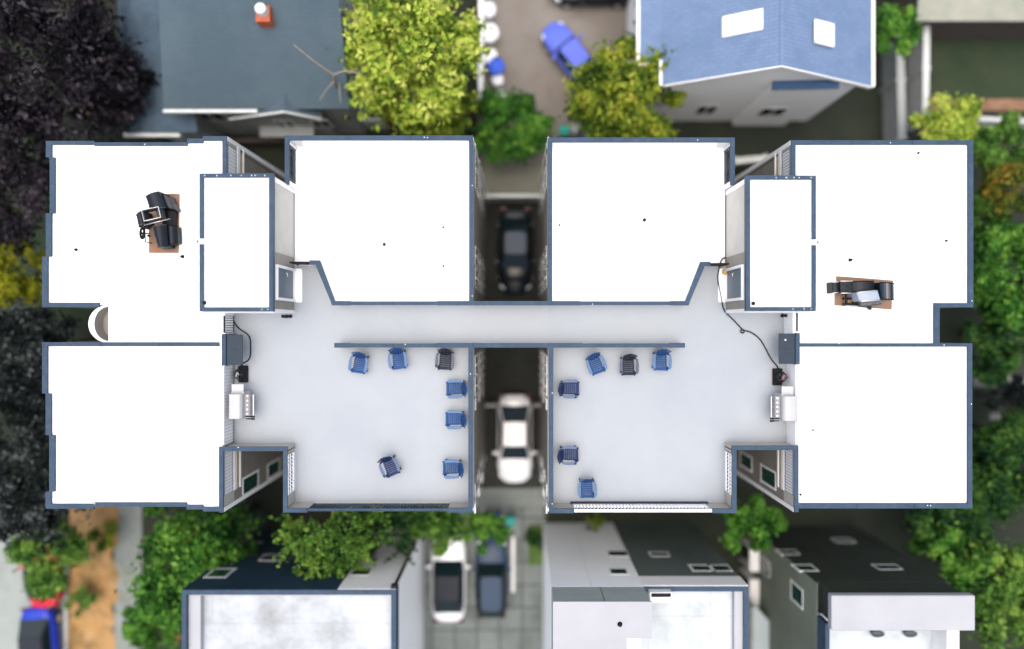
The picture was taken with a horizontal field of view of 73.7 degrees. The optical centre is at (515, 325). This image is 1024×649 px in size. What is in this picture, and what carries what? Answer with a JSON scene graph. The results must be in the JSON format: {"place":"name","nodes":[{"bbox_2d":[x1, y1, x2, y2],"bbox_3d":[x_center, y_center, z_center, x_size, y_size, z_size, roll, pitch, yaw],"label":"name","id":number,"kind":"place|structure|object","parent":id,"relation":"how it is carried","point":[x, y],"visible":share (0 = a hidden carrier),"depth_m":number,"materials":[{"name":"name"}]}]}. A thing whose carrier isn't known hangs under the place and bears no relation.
{"place":"outdoors","nodes":[
{"label":"outdoors","id":0,"kind":"place"},
{"bbox_2d":[0,529,63,648],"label":"road","id":1,"kind":"structure","parent":0,"point":[14,599],"depth_m":36.99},
{"bbox_2d":[18,606,62,648],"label":"parked car","id":2,"kind":"object","parent":1,"relation":"on","point":[38,628],"visible":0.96,"depth_m":35.93,"materials":[{"name":"blue paint"}]},
{"bbox_2d":[18,534,68,608],"bbox_3d":[-25.087,12.997,36.255,2.150,1.465,3.989,-5,90,0],"label":"parked car","id":3,"kind":"object","parent":1,"relation":"on","point":[48,603],"visible":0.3,"depth_m":36.03,"materials":[{"name":"red paint"}]},
{"bbox_2d":[0,136,101,319],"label":"lawn","id":4,"kind":"structure","parent":0,"point":[81,313],"depth_m":36.99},
{"bbox_2d":[0,240,45,316],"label":"yellow tree","id":5,"kind":"object","parent":4,"relation":"on","point":[12,285],"visible":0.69,"depth_m":32.55,"materials":[{"name":"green plant"}]},
{"bbox_2d":[0,129,57,263],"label":"plum tree","id":6,"kind":"object","parent":4,"relation":"on","point":[35,182],"visible":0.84,"depth_m":30.91,"materials":[{"name":"purple plant"}]},
{"bbox_2d":[114,507,141,648],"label":"pavement","id":7,"kind":"structure","parent":0,"point":[126,549],"depth_m":36.98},
{"bbox_2d":[417,506,545,648],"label":"courtyard paving","id":8,"kind":"structure","parent":0,"point":[520,626],"depth_m":36.99,"materials":[{"name":"concrete"}]},
{"bbox_2d":[426,535,469,621],"bbox_3d":[-3.548,13.395,36.255,2.300,1.465,4.689,0,90,0],"label":"parked car","id":9,"kind":"object","parent":8,"relation":"on","point":[448,589],"visible":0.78,"depth_m":35.85,"materials":[{"name":"white paint"}]},
{"bbox_2d":[463,510,513,555],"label":"garden tree","id":10,"kind":"object","parent":8,"relation":"on","point":[482,524],"visible":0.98,"depth_m":33.38,"materials":[{"name":"green plant"}]},
{"bbox_2d":[471,535,511,617],"bbox_3d":[-1.267,13.359,36.255,2.180,1.465,4.339,0,90,0],"label":"parked car","id":11,"kind":"object","parent":8,"relation":"on","point":[491,569],"visible":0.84,"depth_m":35.79,"materials":[{"name":"blue metal"}]},
{"bbox_2d":[480,162,542,192],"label":"path","id":12,"kind":"structure","parent":0,"point":[505,177],"depth_m":36.98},
{"bbox_2d":[0,0,1023,648],"bbox_3d":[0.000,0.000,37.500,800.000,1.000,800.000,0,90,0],"label":"ground","id":13,"kind":"structure","parent":0,"point":[856,112],"depth_m":37.00,"materials":[{"name":"plant"}]},
{"bbox_2d":[0,352,48,476],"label":"dark tree","id":14,"kind":"object","parent":13,"relation":"on","point":[24,405],"visible":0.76,"depth_m":31.50,"materials":[{"name":"black plant"}]},
{"bbox_2d":[0,435,95,555],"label":"dark tree","id":15,"kind":"object","parent":13,"relation":"on","point":[14,518],"visible":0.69,"depth_m":31.17,"materials":[{"name":"black plant"}]},
{"bbox_2d":[0,296,97,401],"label":"dark tree","id":16,"kind":"object","parent":13,"relation":"on","point":[16,347],"visible":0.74,"depth_m":31.33,"materials":[{"name":"black plant"}]},
{"bbox_2d":[0,0,146,153],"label":"plum tree","id":17,"kind":"object","parent":13,"relation":"on","point":[75,28],"visible":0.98,"depth_m":29.91,"materials":[{"name":"purple plant"}]},
{"bbox_2d":[68,507,118,648],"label":"mulch bed","id":18,"kind":"object","parent":13,"relation":"on","point":[92,628],"visible":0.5,"depth_m":36.97,"materials":[{"name":"orange soil"}]},
{"bbox_2d":[3,517,100,609],"bbox_3d":[-22.480,11.120,34.613,4.115,4.987,4.252,-34,90,0],"label":"garden tree","id":19,"kind":"object","parent":18,"relation":"on","point":[39,578],"visible":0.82,"depth_m":32.86,"materials":[{"name":"green plant"}]},
{"bbox_2d":[62,584,98,618],"bbox_3d":[-23.111,14.672,36.469,1.449,1.286,1.748,40,90,0],"label":"garden shrub","id":20,"kind":"object","parent":18,"relation":"on","point":[84,598],"visible":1,"depth_m":36.16,"materials":[{"name":"green plant"}]},
{"bbox_2d":[86,519,122,554],"bbox_3d":[-21.705,11.156,36.257,1.787,1.706,1.824,0,90,0],"label":"garden shrub","id":21,"kind":"object","parent":18,"relation":"on","point":[108,534],"visible":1,"depth_m":35.80,"materials":[{"name":"green plant"}]},
{"bbox_2d":[51,32,160,139],"bbox_3d":[-19.223,-11.350,33.710,5.503,6.793,4.516,23,90,0],"label":"plum tree","id":22,"kind":"object","parent":13,"relation":"on","point":[126,114],"visible":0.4,"depth_m":31.59,"materials":[{"name":"purple plant"}]},
{"bbox_2d":[116,599,181,648],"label":"garden tree","id":23,"kind":"object","parent":13,"relation":"on","point":[139,630],"visible":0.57,"depth_m":33.90,"materials":[{"name":"green plant"}]},
{"bbox_2d":[114,507,260,640],"bbox_3d":[-15.266,11.367,33.641,6.642,6.936,6.532,0,90,0],"label":"garden tree","id":24,"kind":"object","parent":13,"relation":"on","point":[161,587],"visible":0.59,"depth_m":31.46,"materials":[{"name":"green plant"}]},
{"bbox_2d":[180,496,264,555],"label":"garden tree","id":25,"kind":"object","parent":13,"relation":"on","point":[236,516],"visible":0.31,"depth_m":32.48,"materials":[{"name":"green plant"}]},
{"bbox_2d":[118,0,366,141],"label":"gabled house","id":26,"kind":"structure","parent":13,"relation":"on","point":[222,67],"depth_m":31.00,"materials":[{"name":"grey"}]},
{"bbox_2d":[232,138,284,147],"bbox_3d":[-13.401,-9.620,36.235,3.018,1.530,0.208,0,90,0],"label":"board fence","id":27,"kind":"object","parent":13,"relation":"on","point":[262,143],"visible":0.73,"depth_m":36.00,"materials":[{"name":"brown wood"}]},
{"bbox_2d":[42,135,485,513],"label":"apartment building","id":28,"kind":"structure","parent":13,"relation":"on","point":[383,236],"depth_m":26.22,"materials":[{"name":"beige paint"}]},
{"bbox_2d":[149,194,179,252],"bbox_3d":[-13.430,-3.894,26.117,1.161,0.045,2.257,0,90,0],"label":"plywood sheet","id":29,"kind":"object","parent":28,"relation":"on","point":[153,248],"visible":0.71,"depth_m":26.09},
{"bbox_2d":[145,191,174,210],"bbox_3d":[-13.399,-4.575,25.680,0.590,0.819,0.680,-21,90,0],"label":"machine hood","id":30,"kind":"object","parent":29,"relation":"on","point":[155,199],"visible":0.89,"depth_m":25.34,"materials":[{"name":"black plastic"}]},
{"bbox_2d":[141,206,165,222],"bbox_3d":[-13.438,-4.111,25.386,0.654,0.427,0.446,-12,90,0],"label":"open tray","id":31,"kind":"object","parent":30,"relation":"on","point":[160,213],"visible":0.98,"depth_m":25.32,"materials":[{"name":"metal"}]},
{"bbox_2d":[152,224,174,248],"bbox_3d":[-13.264,-3.296,25.730,0.572,0.719,0.881,-11,90,0],"label":"machine hood","id":32,"kind":"object","parent":29,"relation":"on","point":[160,232],"visible":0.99,"depth_m":25.45,"materials":[{"name":"black plastic"}]},
{"bbox_2d":[167,225,181,245],"bbox_3d":[-12.967,-3.372,25.855,0.484,0.469,0.838,0,90,0],"label":"machine hood","id":33,"kind":"object","parent":29,"relation":"on","point":[175,235],"visible":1,"depth_m":25.71,"materials":[{"name":"black plastic"}]},
{"bbox_2d":[222,334,242,365],"bbox_3d":[-10.803,0.937,26.495,0.775,1.010,1.200,0,90,0],"label":"electrical cabinet","id":34,"kind":"object","parent":28,"relation":"on","point":[232,349],"visible":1,"depth_m":26.04,"materials":[{"name":"metal"}]},
{"bbox_2d":[228,384,254,419],"bbox_3d":[-10.507,2.958,26.460,0.920,1.080,1.385,0,90,0],"label":"barbecue grill","id":35,"kind":"object","parent":28,"relation":"on","point":[240,402],"visible":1,"depth_m":26.20,"materials":[{"name":"metal"}]},
{"bbox_2d":[242,468,258,495],"bbox_3d":[-11.185,6.650,28.825,0.048,1.750,0.840,0,90,0],"label":"window","id":36,"kind":"structure","parent":28,"relation":"in","point":[249,482],"depth_m":28.77,"materials":[{"name":"green glass"}]},
{"bbox_2d":[348,352,368,373],"bbox_3d":[-6.086,1.449,26.538,0.736,0.931,0.882,8,90,0],"label":"deck chair","id":37,"kind":"object","parent":28,"relation":"on","point":[358,357],"visible":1,"depth_m":26.63,"materials":[{"name":"blue plastic"}]},
{"bbox_2d":[377,454,400,477],"bbox_3d":[-4.911,5.469,26.538,0.736,0.931,0.882,-24,90,0],"label":"deck chair","id":38,"kind":"object","parent":28,"relation":"on","point":[383,460],"visible":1,"depth_m":26.63,"materials":[{"name":"blue plastic"}]},
{"bbox_2d":[388,347,407,369],"bbox_3d":[-4.580,1.289,26.538,0.736,0.931,0.882,-7,90,0],"label":"deck chair","id":39,"kind":"object","parent":28,"relation":"on","point":[402,360],"visible":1,"depth_m":26.63,"materials":[{"name":"blue plastic"}]},
{"bbox_2d":[435,348,453,369],"bbox_3d":[-2.738,1.316,26.538,0.736,0.931,0.882,3,90,0],"label":"deck chair","id":40,"kind":"object","parent":28,"relation":"on","point":[446,361],"visible":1,"depth_m":26.64,"materials":[{"name":"grey plastic"}]},
{"bbox_2d":[443,459,463,478],"bbox_3d":[-2.406,5.586,26.538,0.882,0.931,0.736,0,90,0],"label":"deck chair","id":41,"kind":"object","parent":28,"relation":"on","point":[456,468],"visible":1,"depth_m":26.63,"materials":[{"name":"blue plastic"}]},
{"bbox_2d":[445,410,466,428],"bbox_3d":[-2.300,3.672,26.538,0.882,0.931,0.736,1,90,0],"label":"deck chair","id":42,"kind":"object","parent":28,"relation":"on","point":[448,422],"visible":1,"depth_m":26.63,"materials":[{"name":"blue plastic"}]},
{"bbox_2d":[446,380,466,398],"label":"deck chair","id":43,"kind":"object","parent":28,"relation":"on","point":[453,388],"visible":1,"depth_m":26.64,"materials":[{"name":"blue plastic"}]},
{"bbox_2d":[473,301,547,347],"bbox_3d":[-0.180,-0.033,26.923,2.960,1.754,1.783,0,90,0],"label":"footbridge","id":44,"kind":"object","parent":28,"relation":"attached to","point":[510,324],"visible":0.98,"depth_m":27.01,"materials":[{"name":"beige paint"}]},
{"bbox_2d":[182,529,422,648],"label":"flat roofed house","id":45,"kind":"structure","parent":13,"relation":"on","point":[259,600],"depth_m":29.00,"materials":[{"name":"white"}]},
{"bbox_2d":[294,45,358,102],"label":"bare tree","id":46,"kind":"object","parent":13,"relation":"on","point":[328,71],"visible":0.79,"depth_m":29.77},
{"bbox_2d":[267,506,395,579],"bbox_3d":[-7.848,9.539,32.796,5.386,8.618,4.899,-29,90,0],"label":"tree","id":47,"kind":"object","parent":13,"relation":"on","point":[335,542],"visible":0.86,"depth_m":29.86,"materials":[{"name":"green plant"}]},
{"bbox_2d":[346,506,433,565],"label":"tree","id":48,"kind":"object","parent":13,"relation":"on","point":[405,517],"visible":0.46,"depth_m":31.71,"materials":[{"name":"green plant"}]},
{"bbox_2d":[325,0,491,134],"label":"lime tree","id":49,"kind":"object","parent":13,"relation":"on","point":[457,47],"visible":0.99,"depth_m":30.06,"materials":[{"name":"green plant"}]},
{"bbox_2d":[373,66,480,134],"bbox_3d":[-3.929,-9.978,34.096,4.557,6.025,5.334,-39,90,0],"label":"lime tree","id":50,"kind":"object","parent":13,"relation":"on","point":[460,121],"visible":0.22,"depth_m":32.56,"materials":[{"name":"green plant"}]},
{"bbox_2d":[406,506,470,559],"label":"garden tree","id":51,"kind":"object","parent":13,"relation":"on","point":[448,529],"visible":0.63,"depth_m":32.50,"materials":[{"name":"green plant"}]},
{"bbox_2d":[477,488,544,505],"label":"walkway","id":52,"kind":"structure","parent":13,"relation":"on","point":[511,497],"depth_m":36.98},
{"bbox_2d":[481,193,541,487],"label":"alley","id":53,"kind":"structure","parent":13,"relation":"on","point":[512,370],"depth_m":36.99,"materials":[{"name":"asphalt"}]},
{"bbox_2d":[485,193,539,202],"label":"alley gate","id":54,"kind":"structure","parent":53,"relation":"on","point":[510,197],"depth_m":35.72,"materials":[{"name":"metal"}]},
{"bbox_2d":[493,394,536,482],"bbox_3d":[-0.036,6.045,36.255,2.300,1.465,4.739,0,90,0],"label":"parked car","id":55,"kind":"object","parent":53,"relation":"on","point":[514,452],"visible":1,"depth_m":35.93,"materials":[{"name":"white paint"}]},
{"bbox_2d":[494,208,536,293],"bbox_3d":[0.000,-3.947,36.255,2.250,1.465,4.589,0,90,0],"label":"parked car","id":56,"kind":"object","parent":53,"relation":"on","point":[515,261],"visible":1,"depth_m":35.95,"materials":[{"name":"black paint"}]},
{"bbox_2d":[726,154,767,169],"bbox_3d":[12.300,-8.651,36.285,1.750,1.430,0.416,-5,90,0],"label":"board fence","id":57,"kind":"object","parent":13,"relation":"on","point":[746,161],"visible":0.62,"depth_m":35.60,"materials":[{"name":"paint"}]},
{"bbox_2d":[719,492,790,554],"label":"garden tree","id":58,"kind":"object","parent":13,"relation":"on","point":[759,520],"visible":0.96,"depth_m":32.21,"materials":[{"name":"green plant"}]},
{"bbox_2d":[538,137,973,513],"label":"apartment building","id":59,"kind":"structure","parent":13,"relation":"on","point":[637,235],"depth_m":26.14,"materials":[{"name":"beige paint"}]},
{"bbox_2d":[557,446,578,464],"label":"deck chair","id":60,"kind":"object","parent":59,"relation":"on","point":[561,454],"visible":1,"depth_m":26.54,"materials":[{"name":"blue plastic"}]},
{"bbox_2d":[558,380,578,398],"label":"deck chair","id":61,"kind":"object","parent":59,"relation":"on","point":[564,386],"visible":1,"depth_m":26.64,"materials":[{"name":"blue plastic"}]},
{"bbox_2d":[578,478,596,497],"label":"deck chair","id":62,"kind":"object","parent":59,"relation":"on","point":[585,492],"visible":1,"depth_m":26.64,"materials":[{"name":"blue plastic"}]},
{"bbox_2d":[586,352,606,375],"bbox_3d":[3.125,1.478,26.538,0.736,0.931,0.882,-20,90,0],"label":"deck chair","id":63,"kind":"object","parent":59,"relation":"on","point":[591,369],"visible":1,"depth_m":26.64,"materials":[{"name":"blue plastic"}]},
{"bbox_2d":[620,354,638,375],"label":"deck chair","id":64,"kind":"object","parent":59,"relation":"on","point":[630,357],"visible":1,"depth_m":26.55,"materials":[{"name":"grey plastic"}]},
{"bbox_2d":[652,349,671,370],"bbox_3d":[5.694,1.342,26.538,0.736,0.931,0.882,2,90,0],"label":"deck chair","id":65,"kind":"object","parent":59,"relation":"on","point":[663,363],"visible":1,"depth_m":26.63,"materials":[{"name":"blue plastic"}]},
{"bbox_2d":[760,463,775,490],"bbox_3d":[10.677,6.400,28.825,0.048,1.750,0.840,0,90,0],"label":"window","id":66,"kind":"structure","parent":59,"relation":"in","point":[767,475],"depth_m":28.74,"materials":[{"name":"green glass"}]},
{"bbox_2d":[770,386,795,421],"bbox_3d":[10.271,3.037,26.460,0.920,1.080,1.385,0,90,0],"label":"barbecue grill","id":67,"kind":"object","parent":59,"relation":"on","point":[784,404],"visible":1,"depth_m":26.20,"materials":[{"name":"metal"}]},
{"bbox_2d":[779,333,799,364],"bbox_3d":[10.446,0.898,26.495,0.775,1.010,1.200,0,90,0],"label":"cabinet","id":68,"kind":"object","parent":59,"relation":"on","point":[789,348],"visible":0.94,"depth_m":26.04,"materials":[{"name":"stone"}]},
{"bbox_2d":[834,294,891,308],"bbox_3d":[13.306,-0.926,26.117,2.194,0.045,0.548,3,90,0],"label":"plywood sheet","id":69,"kind":"object","parent":59,"relation":"on","point":[838,301],"visible":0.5,"depth_m":26.09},
{"bbox_2d":[847,290,879,301],"bbox_3d":[13.087,-1.073,25.655,0.866,0.869,0.405,-6,90,0],"label":"machine hood","id":70,"kind":"object","parent":69,"relation":"on","point":[866,296],"visible":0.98,"depth_m":25.27,"materials":[{"name":"metal"}]},
{"bbox_2d":[874,282,894,300],"bbox_3d":[13.853,-1.264,25.680,0.573,0.819,0.701,0,90,0],"label":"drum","id":71,"kind":"object","parent":69,"relation":"on","point":[885,291],"visible":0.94,"depth_m":25.35,"materials":[{"name":"black metal"}]},
{"bbox_2d":[749,603,768,648],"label":"lean to shed","id":72,"kind":"object","parent":13,"relation":"on","point":[758,629],"visible":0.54,"depth_m":34.20,"materials":[{"name":"metal"}]},
{"bbox_2d":[878,31,907,139],"bbox_3d":[19.945,-12.690,36.135,0.520,1.730,6.179,-1,90,0],"label":"board fence","id":73,"kind":"object","parent":13,"relation":"on","point":[892,89],"visible":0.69,"depth_m":35.83,"materials":[{"name":"grey"}]},
{"bbox_2d":[875,2,922,59],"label":"garden tree","id":74,"kind":"object","parent":13,"relation":"on","point":[892,21],"visible":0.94,"depth_m":33.11,"materials":[{"name":"green plant"}]},
{"bbox_2d":[905,26,930,131],"bbox_3d":[21.251,-13.308,36.135,0.416,1.730,5.648,1,90,0],"label":"board fence","id":75,"kind":"object","parent":13,"relation":"on","point":[917,77],"visible":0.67,"depth_m":35.83,"materials":[{"name":"paint"}]},
{"bbox_2d":[908,91,983,139],"bbox_3d":[21.196,-9.919,34.608,3.359,4.996,3.643,41,90,0],"label":"lime shrub","id":76,"kind":"object","parent":13,"relation":"on","point":[951,127],"visible":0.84,"depth_m":32.92,"materials":[{"name":"green plant"}]},
{"bbox_2d":[901,494,996,564],"bbox_3d":[21.115,9.595,34.478,5.007,5.260,4.882,0,90,0],"label":"garden tree","id":77,"kind":"object","parent":13,"relation":"on","point":[931,520],"visible":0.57,"depth_m":32.59,"materials":[{"name":"green plant"}]},
{"bbox_2d":[906,521,1001,592],"bbox_3d":[21.211,10.911,34.045,3.169,6.120,3.392,-35,90,0],"label":"garden tree","id":78,"kind":"object","parent":13,"relation":"on","point":[957,575],"visible":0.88,"depth_m":32.09,"materials":[{"name":"green plant"}]},
{"bbox_2d":[890,0,1023,39],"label":"garden shed","id":79,"kind":"structure","parent":13,"relation":"on","point":[973,19],"depth_m":34.25,"materials":[{"name":"brown wood"}]},
{"bbox_2d":[929,99,1023,110],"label":"bed","id":80,"kind":"object","parent":13,"relation":"on","point":[1001,104],"depth_m":36.97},
{"bbox_2d":[930,40,1023,98],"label":"yard","id":81,"kind":"structure","parent":13,"relation":"on","point":[988,69],"depth_m":36.98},
{"bbox_2d":[937,533,1023,648],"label":"garden tree","id":82,"kind":"object","parent":13,"relation":"on","point":[1003,590],"visible":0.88,"depth_m":31.41,"materials":[{"name":"green plant"}]},
{"bbox_2d":[972,423,999,469],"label":"garden tree","id":83,"kind":"object","parent":13,"relation":"on","point":[976,457],"visible":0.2,"depth_m":33.57,"materials":[{"name":"green plant"}]},
{"bbox_2d":[958,288,1023,371],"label":"garden tree","id":84,"kind":"object","parent":13,"relation":"on","point":[991,335],"visible":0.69,"depth_m":33.25,"materials":[{"name":"green plant"}]},
{"bbox_2d":[972,336,1013,387],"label":"garden tree","id":85,"kind":"object","parent":13,"relation":"on","point":[988,375],"visible":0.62,"depth_m":33.95,"materials":[{"name":"green plant"}]},
{"bbox_2d":[973,184,1012,225],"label":"garden tree","id":86,"kind":"object","parent":13,"relation":"on","point":[981,203],"visible":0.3,"depth_m":33.39,"materials":[{"name":"green plant"}]},
{"bbox_2d":[970,109,1023,171],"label":"garden tree","id":87,"kind":"object","parent":13,"relation":"on","point":[989,152],"visible":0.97,"depth_m":32.61,"materials":[{"name":"green plant"}]},
{"bbox_2d":[972,411,1023,527],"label":"garden tree","id":88,"kind":"object","parent":13,"relation":"on","point":[1002,487],"visible":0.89,"depth_m":32.42,"materials":[{"name":"green plant"}]},
{"bbox_2d":[973,213,1022,260],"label":"garden tree","id":89,"kind":"object","parent":13,"relation":"on","point":[978,228],"visible":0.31,"depth_m":33.22,"materials":[{"name":"green plant"}]},
{"bbox_2d":[972,403,1023,466],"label":"garden tree","id":90,"kind":"object","parent":13,"relation":"on","point":[1014,416],"visible":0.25,"depth_m":33.42,"materials":[{"name":"green plant"}]},
{"bbox_2d":[973,217,1023,331],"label":"garden tree","id":91,"kind":"object","parent":13,"relation":"on","point":[991,277],"visible":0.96,"depth_m":31.98,"materials":[{"name":"green plant"}]},
{"bbox_2d":[977,374,1023,416],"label":"garden tree","id":92,"kind":"object","parent":13,"relation":"on","point":[1010,394],"visible":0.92,"depth_m":34.48,"materials":[{"name":"green plant"}]},
{"bbox_2d":[979,159,1023,215],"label":"garden tree","id":93,"kind":"object","parent":13,"relation":"on","point":[995,180],"visible":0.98,"depth_m":32.39,"materials":[{"name":"green plant"}]},
{"bbox_2d":[528,525,542,564],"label":"lawn","id":94,"kind":"structure","parent":0,"point":[535,555],"depth_m":36.97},
{"bbox_2d":[524,529,542,549],"bbox_3d":[1.067,11.373,36.515,1.302,1.193,0.908,26,90,0],"label":"garden shrub","id":95,"kind":"object","parent":94,"relation":"on","point":[535,539],"visible":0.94,"depth_m":36.22,"materials":[{"name":"green plant"}]},
{"bbox_2d":[478,0,626,161],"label":"driveway","id":96,"kind":"structure","parent":0,"point":[532,66],"depth_m":36.99,"materials":[{"name":"concrete"}]},
{"bbox_2d":[478,0,484,112],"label":"board fence","id":97,"kind":"object","parent":96,"relation":"on","point":[481,11],"visible":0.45,"depth_m":35.40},
{"bbox_2d":[483,21,498,44],"bbox_3d":[-1.416,-15.603,36.623,1.060,0.730,1.120,0,90,0],"label":"bin","id":98,"kind":"object","parent":96,"relation":"on","point":[490,35],"visible":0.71,"depth_m":36.27,"materials":[{"name":"white"}]},
{"bbox_2d":[488,57,504,76],"bbox_3d":[-1.009,-13.724,36.511,0.890,0.955,0.941,0,90,0],"label":"bin","id":99,"kind":"object","parent":96,"relation":"on","point":[496,65],"visible":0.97,"depth_m":36.05,"materials":[{"name":"blue plastic"}]},
{"bbox_2d":[470,81,555,167],"bbox_3d":[-0.121,-10.234,35.251,4.445,3.721,4.432,0,90,0],"label":"laurel bush","id":100,"kind":"object","parent":96,"relation":"on","point":[527,133],"visible":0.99,"depth_m":34.30,"materials":[{"name":"green plant"}]},
{"bbox_2d":[542,22,593,81],"bbox_3d":[2.824,-14.552,36.255,2.000,1.465,3.589,-38,90,0],"label":"parked car","id":101,"kind":"object","parent":96,"relation":"on","point":[562,44],"visible":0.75,"depth_m":35.99,"materials":[{"name":"blue paint"}]},
{"bbox_2d":[553,0,628,8],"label":"parked car","id":102,"kind":"object","parent":96,"relation":"on","point":[569,4],"visible":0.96,"depth_m":36.27,"materials":[{"name":"black paint"}]},
{"bbox_2d":[557,20,687,136],"bbox_3d":[5.377,-10.751,33.698,6.525,6.821,6.022,-33,90,0],"label":"olive tree","id":103,"kind":"object","parent":96,"relation":"on","point":[606,82],"visible":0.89,"depth_m":31.45,"materials":[{"name":"green plant"}]},
{"bbox_2d":[543,523,748,648],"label":"flat roofed house","id":104,"kind":"structure","parent":0,"point":[601,581],"depth_m":28.45,"materials":[{"name":"white stone"}]},
{"bbox_2d":[646,589,671,601],"bbox_3d":[5.900,11.025,28.038,0.900,0.825,0.400,0,90,0],"label":"air conditioner","id":105,"kind":"object","parent":104,"relation":"on","point":[659,595],"visible":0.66,"depth_m":27.63,"materials":[{"name":"white metal"}]},
{"bbox_2d":[739,568,758,605],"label":"white gate","id":106,"kind":"structure","parent":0,"point":[753,588],"depth_m":35.20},
{"bbox_2d":[739,537,758,571],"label":"white gate","id":107,"kind":"structure","parent":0,"point":[751,563],"depth_m":35.20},
{"bbox_2d":[627,0,874,125],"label":"gabled house","id":108,"kind":"structure","parent":0,"point":[760,62],"depth_m":30.68,"materials":[{"name":"blue"}]},
{"bbox_2d":[750,526,974,648],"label":"flat roofed house","id":109,"kind":"structure","parent":0,"point":[836,587],"depth_m":29.23,"materials":[{"name":"tile"}]},
{"bbox_2d":[790,578,802,609],"bbox_3d":[12.712,12.150,30.825,0.048,1.350,0.960,0,90,0],"label":"window","id":110,"kind":"structure","parent":109,"relation":"in","point":[796,593],"depth_m":30.82,"materials":[{"name":"green glass"}]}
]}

